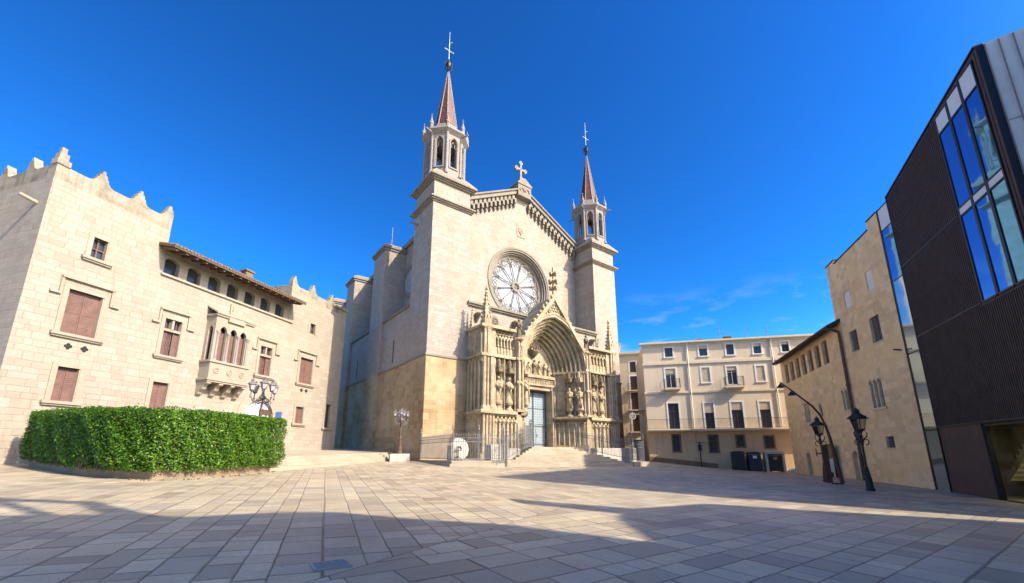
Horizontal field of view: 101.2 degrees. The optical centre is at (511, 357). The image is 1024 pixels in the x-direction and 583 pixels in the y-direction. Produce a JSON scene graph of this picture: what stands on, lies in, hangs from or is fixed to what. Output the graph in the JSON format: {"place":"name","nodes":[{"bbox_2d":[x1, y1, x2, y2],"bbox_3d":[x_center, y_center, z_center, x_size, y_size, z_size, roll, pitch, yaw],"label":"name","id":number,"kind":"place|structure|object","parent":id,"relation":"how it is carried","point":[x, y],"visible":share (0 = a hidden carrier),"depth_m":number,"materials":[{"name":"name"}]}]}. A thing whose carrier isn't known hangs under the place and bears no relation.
{"place":"outdoors","nodes":[
{"label":"outdoors","id":0,"kind":"place"},
{"bbox_2d":[0,459,1023,582],"bbox_3d":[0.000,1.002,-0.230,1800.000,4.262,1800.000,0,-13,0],"label":"plaza ground","id":1,"kind":"structure","parent":0,"point":[422,522],"depth_m":8.26,"materials":[{"name":"grey stone"}]},
{"bbox_2d":[29,458,274,479],"bbox_3d":[-17.779,5.229,19.710,11.973,1.113,6.933,-3,-13,11],"label":"hedge planter","id":2,"kind":"object","parent":1,"relation":"on","point":[148,475],"visible":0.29,"depth_m":16.44,"materials":[{"name":"stone"}]},
{"bbox_2d":[18,403,287,472],"bbox_3d":[-17.918,3.691,19.664,12.815,3.069,8.676,0,-13,0],"label":"clipped hedge","id":3,"kind":"object","parent":2,"relation":"on","point":[106,438],"visible":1,"depth_m":16.62,"materials":[{"name":"green plant"}]},
{"bbox_2d":[0,147,347,463],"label":"stone palace","id":4,"kind":"structure","parent":1,"relation":"on","point":[109,297],"depth_m":27.11,"materials":[{"name":"beige stone"}]},
{"bbox_2d":[39,361,86,407],"bbox_3d":[-25.148,1.553,23.637,0.510,2.390,1.770,-4,-13,16],"label":"window","id":5,"kind":"structure","parent":4,"relation":"in","point":[64,385],"depth_m":23.69,"materials":[{"name":"stone"}]},
{"bbox_2d":[49,274,119,344],"bbox_3d":[-25.147,-2.695,24.619,0.510,3.510,3.300,-4,-13,16],"label":"window","id":6,"kind":"structure","parent":4,"relation":"in","point":[80,316],"depth_m":24.61,"materials":[{"name":"stone"}]},
{"bbox_2d":[81,231,114,267],"bbox_3d":[-25.127,-6.505,25.565,0.510,1.800,1.520,-4,-13,16],"label":"window","id":7,"kind":"structure","parent":4,"relation":"in","point":[98,252],"depth_m":25.66,"materials":[{"name":"stone"}]},
{"bbox_2d":[144,377,173,410],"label":"window","id":8,"kind":"structure","parent":4,"relation":"in","point":[158,394],"depth_m":28.36,"materials":[{"name":"stone"}]},
{"bbox_2d":[151,306,194,362],"bbox_3d":[-23.725,-1.513,29.271,0.510,3.510,2.810,-4,-13,16],"label":"window","id":9,"kind":"structure","parent":4,"relation":"in","point":[170,340],"depth_m":29.34,"materials":[{"name":"stone"}]},
{"bbox_2d":[194,305,257,399],"bbox_3d":[-22.028,-0.283,32.609,1.140,6.870,3.480,-4,-13,16],"label":"bay window","id":10,"kind":"structure","parent":4,"relation":"in","point":[226,367],"depth_m":32.17,"materials":[{"name":"stone"}]},
{"bbox_2d":[237,391,278,434],"bbox_3d":[-21.532,5.641,35.456,0.360,5.500,4.200,-4,-13,16],"label":"arched doorway","id":11,"kind":"structure","parent":4,"relation":"in","point":[246,406],"depth_m":35.60,"materials":[{"name":"stone"}]},
{"bbox_2d":[252,337,280,379],"bbox_3d":[-21.501,0.161,36.590,0.510,3.450,2.870,-4,-13,16],"label":"window","id":12,"kind":"structure","parent":4,"relation":"in","point":[265,356],"depth_m":36.70,"materials":[{"name":"stone"}]},
{"bbox_2d":[275,412,281,429],"bbox_3d":[-20.548,5.623,36.938,0.670,1.600,0.070,-4,-13,16],"label":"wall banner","id":13,"kind":"object","parent":4,"relation":"attached to","point":[278,414],"depth_m":37.01,"materials":[{"name":"blue"}]},
{"bbox_2d":[291,404,306,426],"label":"window","id":14,"kind":"structure","parent":4,"relation":"in","point":[298,413],"depth_m":39.99,"materials":[{"name":"stone"}]},
{"bbox_2d":[294,349,319,387],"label":"window","id":15,"kind":"structure","parent":4,"relation":"in","point":[306,368],"depth_m":41.16,"materials":[{"name":"stone"}]},
{"bbox_2d":[308,320,317,335],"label":"window","id":16,"kind":"structure","parent":4,"relation":"in","point":[312,329],"depth_m":42.50,"materials":[{"name":"stone"}]},
{"bbox_2d":[321,402,332,430],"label":"window","id":17,"kind":"structure","parent":4,"relation":"in","point":[327,415],"depth_m":43.68,"materials":[{"name":"stone"}]},
{"bbox_2d":[128,471,274,480],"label":"fallen leaves","id":18,"kind":"object","parent":1,"relation":"on","point":[199,478],"visible":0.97,"depth_m":16.18,"materials":[{"name":"brown plant"}]},
{"bbox_2d":[248,377,279,415],"bbox_3d":[-14.550,3.671,24.244,1.561,5.158,1.561,5,-14,-22],"label":"candelabra lamp","id":19,"kind":"object","parent":1,"relation":"on","point":[254,386],"visible":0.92,"depth_m":24.42,"materials":[{"name":"brown paint"}]},
{"bbox_2d":[308,559,351,571],"bbox_3d":[-2.370,2.720,5.480,0.460,0.058,0.420,8,-15,-32],"label":"drain cover","id":20,"kind":"object","parent":1,"relation":"on","point":[329,565],"visible":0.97,"depth_m":5.42,"materials":[{"name":"metal"}]},
{"bbox_2d":[267,448,393,471],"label":"palace steps","id":21,"kind":"structure","parent":1,"relation":"on","point":[299,459],"depth_m":28.77,"materials":[{"name":"stone"}]},
{"bbox_2d":[389,408,409,461],"bbox_3d":[-9.450,6.657,35.614,1.600,4.805,1.408,5,-14,-19],"label":"candelabra lamp","id":22,"kind":"object","parent":1,"relation":"on","point":[398,456],"visible":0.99,"depth_m":35.35,"materials":[{"name":"white stone"}]},
{"bbox_2d":[419,459,511,466],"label":"church kerb","id":23,"kind":"structure","parent":1,"relation":"on","point":[468,463],"depth_m":30.08,"materials":[{"name":"stone"}]},
{"bbox_2d":[447,445,457,460],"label":"stone block","id":24,"kind":"structure","parent":23,"relation":"on","point":[455,453],"depth_m":31.25,"materials":[{"name":"beige stone"}]},
{"bbox_2d":[449,438,468,459],"bbox_3d":[-4.110,7.088,32.446,1.700,1.711,0.527,10,-16,-36],"label":"millstone","id":25,"kind":"object","parent":23,"relation":"on","point":[460,445],"visible":0.48,"depth_m":32.48,"materials":[{"name":"white stone"}]},
{"bbox_2d":[419,424,502,460],"bbox_3d":[-5.161,6.580,32.221,8.807,2.570,3.290,-9,-16,34],"label":"iron railing","id":26,"kind":"object","parent":23,"relation":"on","point":[478,441],"visible":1,"depth_m":30.74,"materials":[{"name":"grey metal"}]},
{"bbox_2d":[484,444,501,459],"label":"stone block","id":27,"kind":"structure","parent":23,"relation":"on","point":[486,451],"depth_m":32.61,"materials":[{"name":"beige stone"}]},
{"bbox_2d":[496,429,507,466],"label":"iron gate","id":28,"kind":"structure","parent":23,"relation":"on","point":[506,451],"depth_m":30.68,"materials":[{"name":"grey metal"}]},
{"bbox_2d":[508,448,519,459],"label":"stone block","id":29,"kind":"structure","parent":23,"relation":"on","point":[510,454],"depth_m":36.30,"materials":[{"name":"beige stone"}]},
{"bbox_2d":[334,40,624,460],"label":"stone church","id":30,"kind":"structure","parent":1,"relation":"on","point":[468,307],"depth_m":46.05,"materials":[{"name":"beige stone"}]},
{"bbox_2d":[403,264,411,298],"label":"nave round window","id":31,"kind":"structure","parent":30,"relation":"in","point":[407,281],"depth_m":50.42,"materials":[{"name":"glass"}]},
{"bbox_2d":[491,316,499,325],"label":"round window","id":32,"kind":"structure","parent":30,"relation":"in","point":[495,320],"depth_m":43.75,"materials":[{"name":"stone"}]},
{"bbox_2d":[488,247,549,314],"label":"rose window","id":33,"kind":"structure","parent":30,"relation":"in","point":[517,282],"depth_m":52.08,"materials":[{"name":"stone"}]},
{"bbox_2d":[526,390,532,446],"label":"door","id":34,"kind":"structure","parent":30,"relation":"in","point":[530,408],"depth_m":45.28,"materials":[{"name":"grey metal"}]},
{"bbox_2d":[533,390,545,446],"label":"door","id":35,"kind":"structure","parent":30,"relation":"in","point":[539,403],"depth_m":46.00,"materials":[{"name":"grey metal"}]},
{"bbox_2d":[505,447,632,466],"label":"church steps","id":36,"kind":"structure","parent":1,"relation":"on","point":[552,457],"depth_m":36.49,"materials":[{"name":"stone"}]},
{"bbox_2d":[503,419,529,460],"bbox_3d":[0.495,6.767,35.154,0.203,3.770,8.175,-4,-13,16],"label":"iron railing","id":37,"kind":"object","parent":36,"relation":"on","point":[524,443],"visible":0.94,"depth_m":35.04,"materials":[{"name":"grey metal"}]},
{"bbox_2d":[525,419,531,447],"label":"iron gate","id":38,"kind":"structure","parent":37,"relation":"attached to","point":[530,433],"depth_m":39.08,"materials":[{"name":"grey metal"}]},
{"bbox_2d":[618,343,640,447],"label":"street house","id":39,"kind":"structure","parent":1,"relation":"on","point":[628,375],"depth_m":62.85,"materials":[{"name":"paint"}]},
{"bbox_2d":[628,360,636,371],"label":"window","id":40,"kind":"structure","parent":39,"relation":"in","point":[631,364],"depth_m":63.77,"materials":[{"name":"white paint"}]},
{"bbox_2d":[629,375,637,389],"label":"window","id":41,"kind":"structure","parent":39,"relation":"in","point":[632,378],"depth_m":63.26,"materials":[{"name":"white paint"}]},
{"bbox_2d":[629,392,638,409],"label":"window","id":42,"kind":"structure","parent":39,"relation":"in","point":[633,395],"depth_m":62.66,"materials":[{"name":"brown paint"}]},
{"bbox_2d":[631,413,639,430],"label":"window","id":43,"kind":"structure","parent":39,"relation":"in","point":[636,421],"depth_m":61.91,"materials":[{"name":"brown paint"}]},
{"bbox_2d":[632,438,640,447],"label":"window","id":44,"kind":"structure","parent":39,"relation":"in","point":[637,440],"depth_m":61.29,"materials":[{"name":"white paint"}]},
{"bbox_2d":[625,460,646,465],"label":"church kerb","id":45,"kind":"structure","parent":1,"relation":"on","point":[640,463],"depth_m":38.24,"materials":[{"name":"stone"}]},
{"bbox_2d":[575,423,644,461],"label":"iron railing","id":46,"kind":"object","parent":45,"relation":"on","point":[639,454],"visible":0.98,"depth_m":40.13,"materials":[{"name":"grey metal"}]},
{"bbox_2d":[621,448,636,461],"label":"stone block","id":47,"kind":"structure","parent":45,"relation":"on","point":[626,453],"depth_m":38.91,"materials":[{"name":"beige stone"}]},
{"bbox_2d":[698,442,701,466],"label":"meter post","id":48,"kind":"object","parent":1,"relation":"on","point":[699,447],"visible":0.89,"depth_m":43.27,"materials":[{"name":"black metal"}]},
{"bbox_2d":[636,334,812,471],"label":"apartment house","id":49,"kind":"structure","parent":1,"relation":"on","point":[719,400],"depth_m":44.40,"materials":[{"name":"beige paint"}]},
{"bbox_2d":[630,410,646,418],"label":"hanging sign","id":50,"kind":"object","parent":49,"relation":"attached to","point":[632,413],"visible":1,"depth_m":46.06,"materials":[{"name":"white metal"}]},
{"bbox_2d":[663,346,674,357],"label":"window","id":51,"kind":"structure","parent":49,"relation":"in","point":[667,351],"depth_m":46.63,"materials":[{"name":"white paint"}]},
{"bbox_2d":[663,367,677,387],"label":"window","id":52,"kind":"structure","parent":49,"relation":"in","point":[669,372],"depth_m":46.01,"materials":[{"name":"white paint"}]},
{"bbox_2d":[666,402,681,428],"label":"window","id":53,"kind":"structure","parent":49,"relation":"in","point":[673,412],"depth_m":45.11,"materials":[{"name":"glass"}]},
{"bbox_2d":[671,434,682,452],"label":"window","id":54,"kind":"structure","parent":49,"relation":"in","point":[676,441],"depth_m":44.42,"materials":[{"name":"brown paint"}]},
{"bbox_2d":[697,344,709,356],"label":"window","id":55,"kind":"structure","parent":49,"relation":"in","point":[702,351],"depth_m":45.85,"materials":[{"name":"white paint"}]},
{"bbox_2d":[699,366,712,383],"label":"window","id":56,"kind":"structure","parent":49,"relation":"in","point":[705,377],"depth_m":45.17,"materials":[{"name":"white paint"}]},
{"bbox_2d":[702,401,716,427],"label":"window","id":57,"kind":"structure","parent":49,"relation":"in","point":[708,407],"depth_m":44.31,"materials":[{"name":"white paint"}]},
{"bbox_2d":[707,434,720,452],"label":"window","id":58,"kind":"structure","parent":49,"relation":"in","point":[712,438],"depth_m":43.62,"materials":[{"name":"brown paint"}]},
{"bbox_2d":[724,342,735,355],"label":"window","id":59,"kind":"structure","parent":49,"relation":"in","point":[729,349],"depth_m":45.26,"materials":[{"name":"white paint"}]},
{"bbox_2d":[724,365,739,383],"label":"window","id":60,"kind":"structure","parent":49,"relation":"in","point":[729,371],"depth_m":44.68,"materials":[{"name":"white paint"}]},
{"bbox_2d":[729,400,746,427],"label":"window","id":61,"kind":"structure","parent":49,"relation":"in","point":[736,411],"depth_m":43.73,"materials":[{"name":"white paint"}]},
{"bbox_2d":[735,434,746,447],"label":"window","id":62,"kind":"structure","parent":49,"relation":"in","point":[739,440],"depth_m":43.09,"materials":[{"name":"grey glass"}]},
{"bbox_2d":[751,341,763,354],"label":"window","id":63,"kind":"structure","parent":49,"relation":"in","point":[756,349],"depth_m":44.67,"materials":[{"name":"white paint"}]},
{"bbox_2d":[754,364,767,382],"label":"window","id":64,"kind":"structure","parent":49,"relation":"in","point":[759,370],"depth_m":43.99,"materials":[{"name":"white paint"}]},
{"bbox_2d":[757,400,774,427],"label":"window","id":65,"kind":"structure","parent":49,"relation":"in","point":[764,409],"depth_m":43.15,"materials":[{"name":"white paint"}]},
{"bbox_2d":[763,435,776,448],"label":"window","id":66,"kind":"structure","parent":49,"relation":"in","point":[769,443],"depth_m":42.51,"materials":[{"name":"brown paint"}]},
{"bbox_2d":[779,340,790,352],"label":"window","id":67,"kind":"structure","parent":49,"relation":"in","point":[783,344],"depth_m":44.09,"materials":[{"name":"white paint"}]},
{"bbox_2d":[730,451,745,469],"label":"street bin","id":68,"kind":"object","parent":1,"relation":"on","point":[738,459],"visible":0.96,"depth_m":41.55,"materials":[{"name":"plastic"}]},
{"bbox_2d":[746,452,761,470],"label":"street bin","id":69,"kind":"object","parent":1,"relation":"on","point":[754,461],"visible":0.98,"depth_m":41.21,"materials":[{"name":"blue plastic"}]},
{"bbox_2d":[762,451,786,471],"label":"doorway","id":70,"kind":"structure","parent":1,"relation":"on","point":[774,461],"depth_m":40.80,"materials":[{"name":"plastic"}]},
{"bbox_2d":[787,467,795,472],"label":"pale rock","id":71,"kind":"object","parent":1,"relation":"on","point":[791,470],"visible":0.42,"depth_m":40.71,"materials":[{"name":"white stone"}]},
{"bbox_2d":[777,382,844,483],"bbox_3d":[16.183,4.103,22.862,2.850,5.582,0.400,0,-13,0],"label":"curved lamp mast","id":72,"kind":"object","parent":1,"relation":"on","point":[836,461],"visible":0.98,"depth_m":22.75,"materials":[{"name":"metal"}]},
{"bbox_2d":[809,416,825,481],"bbox_3d":[17.900,5.315,24.328,0.608,3.749,0.608,4,-14,-17],"label":"street lamp","id":73,"kind":"object","parent":1,"relation":"on","point":[816,423],"visible":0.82,"depth_m":24.46,"materials":[{"name":"black metal"}]},
{"bbox_2d":[772,318,864,480],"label":"gallery house","id":74,"kind":"structure","parent":1,"relation":"on","point":[814,372],"depth_m":32.51,"materials":[{"name":"stone"}]},
{"bbox_2d":[803,402,811,423],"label":"lancet window","id":75,"kind":"structure","parent":74,"relation":"in","point":[805,403],"depth_m":35.46,"materials":[{"name":"stone"}]},
{"bbox_2d":[805,449,812,471],"bbox_3d":[25.338,8.981,35.635,0.265,2.270,1.350,-4,-14,17],"label":"arched doorway","id":76,"kind":"structure","parent":74,"relation":"in","point":[807,451],"depth_m":35.86,"materials":[{"name":"stone"}]},
{"bbox_2d":[841,388,850,412],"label":"lancet window","id":77,"kind":"structure","parent":74,"relation":"in","point":[847,410],"depth_m":28.65,"materials":[{"name":"stone"}]},
{"bbox_2d":[850,447,862,479],"bbox_3d":[22.825,7.108,27.626,0.265,2.330,1.550,-4,-14,17],"label":"arched doorway","id":78,"kind":"structure","parent":74,"relation":"in","point":[853,449],"depth_m":27.99,"materials":[{"name":"stone"}]},
{"bbox_2d":[815,445,832,482],"bbox_3d":[17.423,6.002,23.512,0.560,2.150,0.160,-6,-14,24],"label":"steel totem","id":79,"kind":"object","parent":1,"relation":"on","point":[826,462],"visible":0.88,"depth_m":23.41,"materials":[{"name":"metal"}]},
{"bbox_2d":[825,444,838,477],"bbox_3d":[23.278,7.560,30.638,0.120,2.400,1.120,-4,-14,17],"label":"notice board","id":80,"kind":"object","parent":1,"relation":"on","point":[832,465],"visible":0.53,"depth_m":30.52,"materials":[{"name":"brown paint"}]},
{"bbox_2d":[846,407,875,490],"bbox_3d":[15.900,4.152,19.054,0.608,3.749,0.608,4,-14,-17],"label":"street lamp","id":81,"kind":"object","parent":1,"relation":"on","point":[854,416],"visible":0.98,"depth_m":19.08,"materials":[{"name":"black metal"}]},
{"bbox_2d":[825,212,934,488],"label":"stone tower house","id":82,"kind":"structure","parent":1,"relation":"on","point":[868,326],"depth_m":24.52,"materials":[{"name":"beige stone"}]},
{"bbox_2d":[844,290,851,307],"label":"blocked window","id":83,"kind":"structure","parent":82,"relation":"in","point":[847,296],"depth_m":27.57,"materials":[{"name":"white paint"}]},
{"bbox_2d":[851,330,860,353],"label":"window","id":84,"kind":"structure","parent":82,"relation":"in","point":[854,334],"depth_m":27.07,"materials":[{"name":"wood"}]},
{"bbox_2d":[866,269,874,290],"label":"blocked window","id":85,"kind":"structure","parent":82,"relation":"in","point":[869,276],"depth_m":24.86,"materials":[{"name":"white paint"}]},
{"bbox_2d":[872,315,883,344],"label":"window","id":86,"kind":"structure","parent":82,"relation":"in","point":[875,321],"depth_m":24.57,"materials":[{"name":"wood"}]},
{"bbox_2d":[868,376,887,410],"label":"lancet window","id":87,"kind":"structure","parent":82,"relation":"in","point":[872,381],"depth_m":24.83,"materials":[{"name":"stone"}]},
{"bbox_2d":[886,436,895,449],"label":"window","id":88,"kind":"structure","parent":82,"relation":"in","point":[891,439],"depth_m":23.89,"materials":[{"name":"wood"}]},
{"bbox_2d":[876,201,1022,490],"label":"glazed link","id":89,"kind":"object","parent":1,"relation":"on","point":[938,469],"visible":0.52,"depth_m":21.39,"materials":[{"name":"blue glass"}]},
{"bbox_2d":[885,27,1023,503],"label":"modern building","id":90,"kind":"structure","parent":1,"relation":"on","point":[954,198],"depth_m":16.59,"materials":[{"name":"black metal"}]},
{"bbox_2d":[934,104,997,302],"bbox_3d":[17.760,-6.145,16.388,0.290,8.195,0.933,-6,-14,23],"label":"window","id":91,"kind":"structure","parent":90,"relation":"in","point":[973,238],"depth_m":16.40,"materials":[{"name":"blue glass"}]},
{"bbox_2d":[944,84,1015,293],"bbox_3d":[17.387,-6.386,15.565,0.290,8.295,0.933,-6,-14,23],"label":"window","id":92,"kind":"structure","parent":90,"relation":"in","point":[986,219],"depth_m":15.56,"materials":[{"name":"blue glass"}]},
{"bbox_2d":[957,61,1023,284],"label":"window","id":93,"kind":"structure","parent":90,"relation":"in","point":[1010,227],"depth_m":14.75,"materials":[{"name":"blue glass"}]},
{"bbox_2d":[0,0,1023,352],"label":"sky","id":94,"kind":"structure","parent":0,"point":[738,149],"materials":[{"name":"blue"}]},
{"bbox_2d":[590,448,621,460],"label":"stone block","id":95,"kind":"structure","parent":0,"point":[609,452],"depth_m":42.67,"materials":[{"name":"beige stone"}]}
]}

